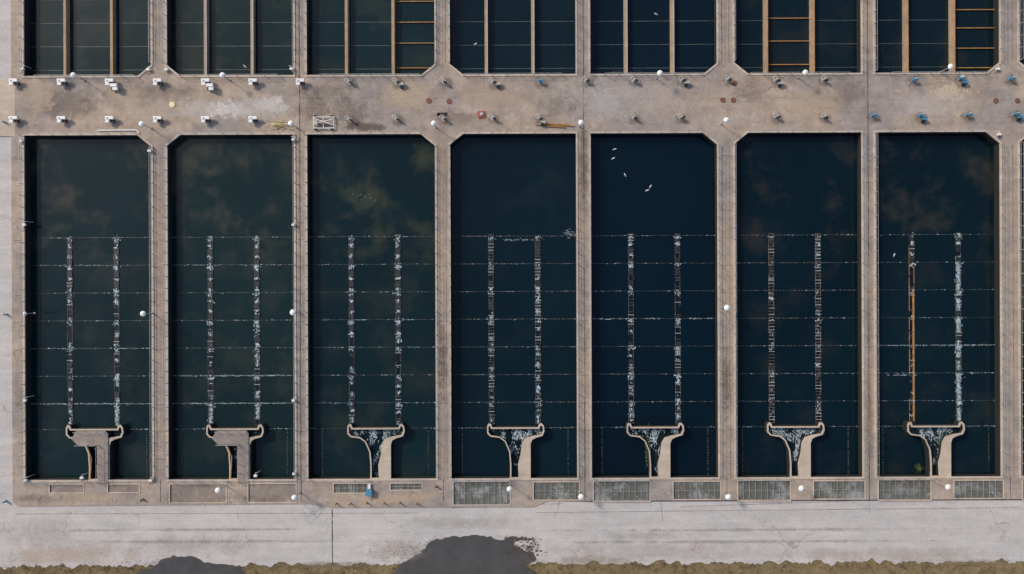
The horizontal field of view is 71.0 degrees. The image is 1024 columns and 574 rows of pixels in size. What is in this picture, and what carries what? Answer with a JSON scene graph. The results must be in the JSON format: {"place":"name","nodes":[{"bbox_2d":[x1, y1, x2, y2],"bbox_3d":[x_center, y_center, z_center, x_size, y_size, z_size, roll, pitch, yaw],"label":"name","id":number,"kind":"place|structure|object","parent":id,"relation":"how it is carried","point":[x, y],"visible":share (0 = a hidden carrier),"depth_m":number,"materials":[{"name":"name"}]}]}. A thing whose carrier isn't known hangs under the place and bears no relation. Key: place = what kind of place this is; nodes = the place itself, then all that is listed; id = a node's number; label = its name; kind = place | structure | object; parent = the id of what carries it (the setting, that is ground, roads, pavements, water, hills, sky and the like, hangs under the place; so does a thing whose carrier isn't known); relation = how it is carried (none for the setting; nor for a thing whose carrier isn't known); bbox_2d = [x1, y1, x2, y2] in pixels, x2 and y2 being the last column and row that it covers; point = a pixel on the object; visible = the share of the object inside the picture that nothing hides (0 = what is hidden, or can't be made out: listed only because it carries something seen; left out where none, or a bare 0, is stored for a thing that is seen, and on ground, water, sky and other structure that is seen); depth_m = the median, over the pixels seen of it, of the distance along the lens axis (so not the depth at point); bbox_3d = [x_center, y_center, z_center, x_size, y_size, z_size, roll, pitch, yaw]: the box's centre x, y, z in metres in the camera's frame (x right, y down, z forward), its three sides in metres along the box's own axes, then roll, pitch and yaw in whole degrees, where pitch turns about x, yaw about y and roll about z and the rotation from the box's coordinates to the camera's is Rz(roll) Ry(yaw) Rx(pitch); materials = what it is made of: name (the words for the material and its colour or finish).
{"place":"outdoors","nodes":[
{"label":"outdoors","id":0,"kind":"place"},
{"bbox_2d":[30,0,150,75],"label":"basin water","id":1,"kind":"structure","parent":0,"point":[46,46],"depth_m":111.40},
{"bbox_2d":[30,137,151,477],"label":"basin water","id":2,"kind":"structure","parent":0,"point":[90,186],"depth_m":111.40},
{"bbox_2d":[171,0,292,74],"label":"basin water","id":3,"kind":"structure","parent":0,"point":[274,42],"depth_m":111.40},
{"bbox_2d":[172,136,294,476],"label":"basin water","id":4,"kind":"structure","parent":0,"point":[236,194],"depth_m":111.40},
{"bbox_2d":[309,0,433,74],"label":"basin water","id":5,"kind":"structure","parent":0,"point":[376,27],"depth_m":111.40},
{"bbox_2d":[310,136,435,476],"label":"basin water","id":6,"kind":"structure","parent":0,"point":[393,177],"depth_m":111.40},
{"bbox_2d":[0,0,1023,569],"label":"concrete road","id":7,"kind":"structure","parent":0,"point":[682,532],"depth_m":110.12,"materials":[{"name":"concrete"}]},
{"bbox_2d":[0,80,14,135],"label":"access ramp","id":8,"kind":"structure","parent":7,"relation":"on","point":[7,101],"depth_m":109.99,"materials":[{"name":"beige concrete"}]},
{"bbox_2d":[136,555,245,573],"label":"wet edge","id":9,"kind":"object","parent":7,"relation":"on","point":[186,556],"visible":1,"depth_m":110.10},
{"bbox_2d":[138,556,243,573],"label":"puddle","id":10,"kind":"object","parent":9,"relation":"on","point":[180,565],"visible":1,"depth_m":110.10,"materials":[{"name":"liquid"}]},
{"bbox_2d":[85,536,556,570],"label":"mud debris","id":11,"kind":"object","parent":7,"relation":"on","point":[510,538],"visible":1,"depth_m":110.09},
{"bbox_2d":[394,535,535,573],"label":"wet edge","id":12,"kind":"object","parent":7,"relation":"on","point":[458,537],"visible":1,"depth_m":110.10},
{"bbox_2d":[396,536,535,573],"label":"puddle","id":13,"kind":"object","parent":12,"relation":"on","point":[469,553],"visible":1,"depth_m":110.10,"materials":[{"name":"liquid"}]},
{"bbox_2d":[11,0,1023,507],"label":"concrete deck","id":14,"kind":"structure","parent":7,"relation":"on","point":[793,102],"depth_m":110.00,"materials":[{"name":"concrete"}]},
{"bbox_2d":[49,484,84,492],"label":"recessed panel","id":15,"kind":"object","parent":14,"relation":"on","point":[66,488],"visible":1,"depth_m":110.10,"materials":[{"name":"concrete"}]},
{"bbox_2d":[22,0,152,77],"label":"basin coping","id":16,"kind":"object","parent":14,"relation":"on","point":[138,76],"visible":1,"depth_m":109.90,"materials":[{"name":"concrete"}]},
{"bbox_2d":[22,133,154,481],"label":"basin coping","id":17,"kind":"object","parent":14,"relation":"on","point":[23,240],"visible":1,"depth_m":109.90,"materials":[{"name":"concrete"}]},
{"bbox_2d":[18,135,24,479],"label":"railing","id":18,"kind":"object","parent":17,"relation":"on","point":[21,313],"visible":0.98,"depth_m":109.39,"materials":[{"name":"metal"}]},
{"bbox_2d":[149,147,153,479],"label":"railing","id":19,"kind":"object","parent":17,"relation":"on","point":[151,348],"visible":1,"depth_m":109.41,"materials":[{"name":"metal"}]},
{"bbox_2d":[30,0,150,75],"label":"flocculator beams","id":20,"kind":"structure","parent":14,"relation":"attached to","point":[66,23],"depth_m":110.63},
{"bbox_2d":[31,236,151,476],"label":"settling launder","id":21,"kind":"object","parent":14,"relation":"in","point":[70,327],"visible":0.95,"depth_m":111.37,"materials":[{"name":"black metal"}]},
{"bbox_2d":[31,236,150,429],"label":"launder foam","id":22,"kind":"object","parent":21,"relation":"on","point":[116,378],"visible":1,"depth_m":111.34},
{"bbox_2d":[66,423,127,479],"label":"outlet channel","id":23,"kind":"object","parent":14,"relation":"attached to","point":[111,440],"visible":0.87,"depth_m":110.33,"materials":[{"name":"beige concrete"}]},
{"bbox_2d":[72,431,108,482],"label":"channel cover slab","id":24,"kind":"structure","parent":23,"relation":"on","point":[87,438],"depth_m":109.88,"materials":[{"name":"concrete"}]},
{"bbox_2d":[70,429,121,477],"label":"channel water","id":25,"kind":"structure","parent":23,"relation":"in","point":[112,433],"depth_m":110.75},
{"bbox_2d":[107,484,139,492],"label":"recessed panel","id":26,"kind":"object","parent":14,"relation":"on","point":[123,488],"visible":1,"depth_m":110.10,"materials":[{"name":"concrete"}]},
{"bbox_2d":[169,483,226,502],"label":"recessed panel","id":27,"kind":"object","parent":14,"relation":"on","point":[186,492],"visible":1,"depth_m":110.10,"materials":[{"name":"concrete"}]},
{"bbox_2d":[165,0,294,76],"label":"basin coping","id":28,"kind":"object","parent":14,"relation":"on","point":[173,71],"visible":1,"depth_m":109.90,"materials":[{"name":"concrete"}]},
{"bbox_2d":[205,99,255,118],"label":"deck stain","id":29,"kind":"object","parent":14,"relation":"on","point":[223,109],"visible":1,"depth_m":109.99,"materials":[{"name":"grey"}]},
{"bbox_2d":[165,133,296,481],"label":"basin coping","id":30,"kind":"object","parent":14,"relation":"on","point":[167,397],"visible":1,"depth_m":109.90,"materials":[{"name":"concrete"}]},
{"bbox_2d":[163,145,167,479],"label":"railing","id":31,"kind":"object","parent":30,"relation":"on","point":[165,314],"visible":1,"depth_m":109.41,"materials":[{"name":"metal"}]},
{"bbox_2d":[171,0,292,74],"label":"flocculator beams","id":32,"kind":"structure","parent":14,"relation":"attached to","point":[206,46],"depth_m":110.69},
{"bbox_2d":[172,236,294,475],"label":"settling launder","id":33,"kind":"object","parent":14,"relation":"in","point":[256,318],"visible":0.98,"depth_m":111.37,"materials":[{"name":"black metal"}]},
{"bbox_2d":[172,235,294,429],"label":"launder foam","id":34,"kind":"object","parent":33,"relation":"on","point":[256,344],"visible":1,"depth_m":111.33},
{"bbox_2d":[206,423,266,478],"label":"outlet channel","id":35,"kind":"object","parent":14,"relation":"attached to","point":[210,426],"visible":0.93,"depth_m":110.06,"materials":[{"name":"beige concrete"}]},
{"bbox_2d":[212,430,248,482],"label":"channel cover slab","id":36,"kind":"structure","parent":35,"relation":"on","point":[228,438],"depth_m":109.88,"materials":[{"name":"concrete"}]},
{"bbox_2d":[210,428,261,476],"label":"channel water","id":37,"kind":"structure","parent":35,"relation":"in","point":[233,449],"depth_m":110.75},
{"bbox_2d":[252,96,287,113],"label":"deck stain","id":38,"kind":"object","parent":14,"relation":"on","point":[269,105],"visible":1,"depth_m":109.99,"materials":[{"name":"grey"}]},
{"bbox_2d":[247,483,296,502],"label":"recessed panel","id":39,"kind":"object","parent":14,"relation":"on","point":[280,492],"visible":1,"depth_m":110.10,"materials":[{"name":"concrete"}]},
{"bbox_2d":[333,483,368,493],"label":"grating panel","id":40,"kind":"object","parent":14,"relation":"on","point":[354,488],"visible":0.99,"depth_m":110.14,"materials":[{"name":"metal"}]},
{"bbox_2d":[305,0,435,76],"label":"basin coping","id":41,"kind":"object","parent":14,"relation":"on","point":[423,74],"visible":1,"depth_m":109.90,"materials":[{"name":"concrete"}]},
{"bbox_2d":[305,132,437,480],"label":"basin coping","id":42,"kind":"object","parent":14,"relation":"on","point":[413,479],"visible":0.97,"depth_m":109.90,"materials":[{"name":"concrete"}]},
{"bbox_2d":[304,134,307,478],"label":"railing","id":43,"kind":"object","parent":42,"relation":"on","point":[305,265],"visible":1,"depth_m":109.41,"materials":[{"name":"metal"}]},
{"bbox_2d":[435,146,437,478],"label":"railing","id":44,"kind":"object","parent":42,"relation":"on","point":[436,311],"visible":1,"depth_m":109.41,"materials":[{"name":"metal"}]},
{"bbox_2d":[309,0,433,74],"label":"flocculator beams","id":45,"kind":"structure","parent":14,"relation":"attached to","point":[393,21],"depth_m":110.55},
{"bbox_2d":[310,235,435,475],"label":"settling launder","id":46,"kind":"object","parent":14,"relation":"in","point":[398,315],"visible":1,"depth_m":111.37,"materials":[{"name":"black metal"}]},
{"bbox_2d":[311,235,435,428],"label":"launder foam","id":47,"kind":"object","parent":46,"relation":"on","point":[398,339],"visible":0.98,"depth_m":111.26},
{"bbox_2d":[347,422,405,478],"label":"outlet channel","id":48,"kind":"object","parent":14,"relation":"attached to","point":[385,466],"visible":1,"depth_m":110.02,"materials":[{"name":"beige concrete"}]},
{"bbox_2d":[350,427,402,476],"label":"channel water","id":49,"kind":"structure","parent":48,"relation":"in","point":[375,448],"depth_m":110.75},
{"bbox_2d":[361,494,424,503],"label":"deck stain","id":50,"kind":"object","parent":14,"relation":"on","point":[389,496],"visible":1,"depth_m":109.98,"materials":[{"name":"beige"}]},
{"bbox_2d":[390,482,422,490],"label":"grating panel","id":51,"kind":"object","parent":14,"relation":"on","point":[410,486],"visible":1,"depth_m":110.14,"materials":[{"name":"metal"}]},
{"bbox_2d":[382,81,431,111],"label":"deck stain","id":52,"kind":"object","parent":14,"relation":"on","point":[408,94],"visible":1,"depth_m":109.99,"materials":[{"name":"beige"}]},
{"bbox_2d":[452,481,510,505],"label":"grating panel","id":53,"kind":"object","parent":14,"relation":"on","point":[477,493],"visible":0.79,"depth_m":110.14,"materials":[{"name":"metal"}]},
{"bbox_2d":[450,0,574,73],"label":"flocculator beams","id":54,"kind":"structure","parent":14,"relation":"attached to","point":[532,68],"depth_m":110.55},
{"bbox_2d":[448,0,577,75],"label":"basin coping","id":55,"kind":"object","parent":14,"relation":"on","point":[461,74],"visible":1,"depth_m":109.90,"materials":[{"name":"concrete"}]},
{"bbox_2d":[451,235,575,474],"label":"settling launder","id":56,"kind":"object","parent":14,"relation":"in","point":[491,303],"visible":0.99,"depth_m":111.35,"materials":[{"name":"black metal"}]},
{"bbox_2d":[453,235,571,428],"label":"launder foam","id":57,"kind":"object","parent":56,"relation":"on","point":[537,312],"visible":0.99,"depth_m":111.34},
{"bbox_2d":[448,131,578,479],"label":"basin coping","id":58,"kind":"object","parent":14,"relation":"on","point":[562,132],"visible":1,"depth_m":109.90,"materials":[{"name":"concrete"}]},
{"bbox_2d":[576,133,578,477],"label":"railing","id":59,"kind":"object","parent":58,"relation":"on","point":[577,311],"visible":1,"depth_m":109.41,"materials":[{"name":"metal"}]},
{"bbox_2d":[14,0,1013,503],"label":"expansion joints","id":60,"kind":"object","parent":14,"relation":"on","point":[868,182],"visible":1,"depth_m":109.99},
{"bbox_2d":[5,77,1022,561],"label":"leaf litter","id":61,"kind":"object","parent":14,"relation":"on","point":[499,131],"visible":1,"depth_m":109.97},
{"bbox_2d":[487,422,543,477],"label":"outlet channel","id":62,"kind":"object","parent":14,"relation":"attached to","point":[524,466],"visible":1,"depth_m":110.02,"materials":[{"name":"beige concrete"}]},
{"bbox_2d":[489,426,542,475],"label":"channel water","id":63,"kind":"structure","parent":62,"relation":"in","point":[515,454],"depth_m":110.75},
{"bbox_2d":[533,481,579,500],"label":"grating panel","id":64,"kind":"object","parent":14,"relation":"on","point":[567,490],"visible":0.97,"depth_m":110.14,"materials":[{"name":"metal"}]},
{"bbox_2d":[593,480,650,502],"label":"grating panel","id":65,"kind":"object","parent":14,"relation":"on","point":[617,490],"visible":1,"depth_m":110.14,"materials":[{"name":"metal"}]},
{"bbox_2d":[590,0,713,73],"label":"flocculator beams","id":66,"kind":"structure","parent":14,"relation":"attached to","point":[625,27],"depth_m":110.55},
{"bbox_2d":[591,234,715,471],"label":"settling launder","id":67,"kind":"object","parent":14,"relation":"in","point":[677,313],"visible":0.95,"depth_m":111.37,"materials":[{"name":"black metal"}]},
{"bbox_2d":[591,235,714,427],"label":"launder foam","id":68,"kind":"object","parent":67,"relation":"on","point":[677,349],"visible":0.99,"depth_m":111.34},
{"bbox_2d":[588,0,718,75],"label":"basin coping","id":69,"kind":"object","parent":14,"relation":"on","point":[711,68],"visible":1,"depth_m":109.90,"materials":[{"name":"concrete"}]},
{"bbox_2d":[589,131,719,479],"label":"basin coping","id":70,"kind":"object","parent":14,"relation":"on","point":[694,478],"visible":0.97,"depth_m":109.90,"materials":[{"name":"concrete"}]},
{"bbox_2d":[589,133,591,477],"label":"railing","id":71,"kind":"object","parent":70,"relation":"on","point":[590,295],"visible":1,"depth_m":108.91,"materials":[{"name":"metal"}]},
{"bbox_2d":[718,144,721,476],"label":"railing","id":72,"kind":"object","parent":70,"relation":"on","point":[719,275],"visible":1,"depth_m":109.41,"materials":[{"name":"metal"}]},
{"bbox_2d":[625,421,683,477],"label":"outlet channel","id":73,"kind":"object","parent":14,"relation":"attached to","point":[663,465],"visible":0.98,"depth_m":110.02,"materials":[{"name":"beige concrete"}]},
{"bbox_2d":[628,425,680,475],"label":"channel water","id":74,"kind":"structure","parent":73,"relation":"in","point":[655,447],"depth_m":110.75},
{"bbox_2d":[673,481,720,499],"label":"grating panel","id":75,"kind":"object","parent":14,"relation":"on","point":[691,490],"visible":1,"depth_m":110.14,"materials":[{"name":"metal"}]},
{"bbox_2d":[737,480,790,501],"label":"grating panel","id":76,"kind":"object","parent":14,"relation":"on","point":[763,490],"visible":0.78,"depth_m":110.14,"materials":[{"name":"metal"}]},
{"bbox_2d":[764,421,824,476],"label":"outlet channel","id":77,"kind":"object","parent":14,"relation":"attached to","point":[803,464],"visible":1,"depth_m":110.02,"materials":[{"name":"beige concrete"}]},
{"bbox_2d":[769,425,820,474],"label":"channel water","id":78,"kind":"structure","parent":77,"relation":"in","point":[791,445],"depth_m":110.75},
{"bbox_2d":[735,0,856,72],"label":"flocculator beams","id":79,"kind":"structure","parent":14,"relation":"attached to","point":[811,41],"depth_m":110.66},
{"bbox_2d":[736,233,857,473],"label":"settling launder","id":80,"kind":"object","parent":14,"relation":"in","point":[771,290],"visible":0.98,"depth_m":111.37,"materials":[{"name":"black metal"}]},
{"bbox_2d":[733,0,862,74],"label":"basin coping","id":81,"kind":"object","parent":14,"relation":"on","point":[746,73],"visible":0.94,"depth_m":109.90,"materials":[{"name":"concrete"}]},
{"bbox_2d":[733,130,864,478],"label":"basin coping","id":82,"kind":"object","parent":14,"relation":"on","point":[862,212],"visible":1,"depth_m":109.90,"materials":[{"name":"concrete"}]},
{"bbox_2d":[734,143,737,477],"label":"railing","id":83,"kind":"object","parent":82,"relation":"on","point":[735,286],"visible":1,"depth_m":109.41,"materials":[{"name":"metal"}]},
{"bbox_2d":[862,132,866,476],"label":"railing","id":84,"kind":"object","parent":82,"relation":"on","point":[864,203],"visible":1,"depth_m":109.41,"materials":[{"name":"metal"}]},
{"bbox_2d":[813,480,865,499],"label":"grating panel","id":85,"kind":"object","parent":14,"relation":"on","point":[846,489],"visible":1,"depth_m":110.14,"materials":[{"name":"metal"}]},
{"bbox_2d":[878,479,931,500],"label":"grating panel","id":86,"kind":"object","parent":14,"relation":"on","point":[919,489],"visible":1,"depth_m":110.14,"materials":[{"name":"metal"}]},
{"bbox_2d":[903,420,964,476],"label":"outlet channel","id":87,"kind":"object","parent":14,"relation":"attached to","point":[943,463],"visible":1,"depth_m":110.02,"materials":[{"name":"beige concrete"}]},
{"bbox_2d":[909,427,959,473],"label":"channel water","id":88,"kind":"structure","parent":87,"relation":"in","point":[931,444],"depth_m":110.75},
{"bbox_2d":[875,0,993,71],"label":"flocculator beams","id":89,"kind":"structure","parent":14,"relation":"attached to","point":[905,43],"depth_m":110.87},
{"bbox_2d":[876,233,994,473],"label":"settling launder","id":90,"kind":"object","parent":14,"relation":"in","point":[911,400],"visible":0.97,"depth_m":111.36,"materials":[{"name":"black metal"}]},
{"bbox_2d":[879,232,994,426],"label":"launder foam","id":91,"kind":"object","parent":90,"relation":"on","point":[958,381],"visible":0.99,"depth_m":111.37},
{"bbox_2d":[873,0,1001,74],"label":"basin coping","id":92,"kind":"object","parent":14,"relation":"on","point":[1000,34],"visible":1,"depth_m":109.90,"materials":[{"name":"concrete"}]},
{"bbox_2d":[873,130,1002,478],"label":"basin coping","id":93,"kind":"object","parent":14,"relation":"on","point":[1001,330],"visible":1,"depth_m":109.90,"materials":[{"name":"concrete"}]},
{"bbox_2d":[874,132,878,476],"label":"railing","id":94,"kind":"object","parent":93,"relation":"on","point":[876,203],"visible":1,"depth_m":109.41,"materials":[{"name":"metal"}]},
{"bbox_2d":[879,71,989,479],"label":"railing","id":95,"kind":"object","parent":93,"relation":"on","point":[944,72],"visible":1,"depth_m":108.92,"materials":[{"name":"metal"}]},
{"bbox_2d":[1001,143,1006,475],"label":"railing","id":96,"kind":"object","parent":93,"relation":"on","point":[1003,179],"visible":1,"depth_m":109.41,"materials":[{"name":"metal"}]},
{"bbox_2d":[925,76,979,105],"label":"deck stain","id":97,"kind":"object","parent":14,"relation":"on","point":[944,93],"visible":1,"depth_m":109.99,"materials":[{"name":"beige"}]},
{"bbox_2d":[953,480,1003,498],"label":"grating panel","id":98,"kind":"object","parent":14,"relation":"on","point":[975,489],"visible":1,"depth_m":110.14,"materials":[{"name":"metal"}]},
{"bbox_2d":[1018,137,1023,477],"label":"basin coping","id":99,"kind":"object","parent":14,"relation":"on","point":[1019,266],"visible":1,"depth_m":109.90,"materials":[{"name":"concrete"}]},
{"bbox_2d":[1019,142,1023,475],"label":"railing","id":100,"kind":"object","parent":99,"relation":"on","point":[1019,296],"visible":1,"depth_m":109.41,"materials":[{"name":"metal"}]},
{"bbox_2d":[134,501,1018,564],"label":"road joints","id":101,"kind":"object","parent":7,"relation":"on","point":[332,513],"visible":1,"depth_m":110.11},
{"bbox_2d":[0,558,1023,573],"bbox_3d":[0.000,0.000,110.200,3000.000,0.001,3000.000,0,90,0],"label":"ground","id":102,"kind":"structure","parent":0,"point":[769,566],"depth_m":110.20,"materials":[{"name":"soil"}]},
{"bbox_2d":[1,558,1023,573],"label":"grass tufts","id":103,"kind":"object","parent":102,"relation":"on","point":[683,568],"visible":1,"depth_m":110.16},
{"bbox_2d":[450,0,574,73],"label":"basin water","id":104,"kind":"structure","parent":0,"point":[509,44],"depth_m":111.40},
{"bbox_2d":[451,135,576,475],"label":"basin water","id":105,"kind":"structure","parent":0,"point":[521,188],"depth_m":111.40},
{"bbox_2d":[590,0,713,73],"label":"basin water","id":106,"kind":"structure","parent":0,"point":[693,21],"depth_m":111.40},
{"bbox_2d":[591,135,715,475],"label":"basin water","id":107,"kind":"structure","parent":0,"point":[676,173],"depth_m":111.40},
{"bbox_2d":[735,0,856,72],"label":"basin water","id":108,"kind":"structure","parent":0,"point":[834,46],"depth_m":111.40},
{"bbox_2d":[735,134,857,474],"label":"basin water","id":109,"kind":"structure","parent":0,"point":[797,188],"depth_m":111.40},
{"bbox_2d":[875,0,992,72],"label":"basin water","id":110,"kind":"structure","parent":0,"point":[928,21],"depth_m":111.40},
{"bbox_2d":[876,134,994,474],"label":"basin water","id":111,"kind":"structure","parent":0,"point":[935,183],"depth_m":111.40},
{"bbox_2d":[1020,139,1023,473],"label":"basin water","id":112,"kind":"structure","parent":0,"point":[1022,315],"depth_m":111.40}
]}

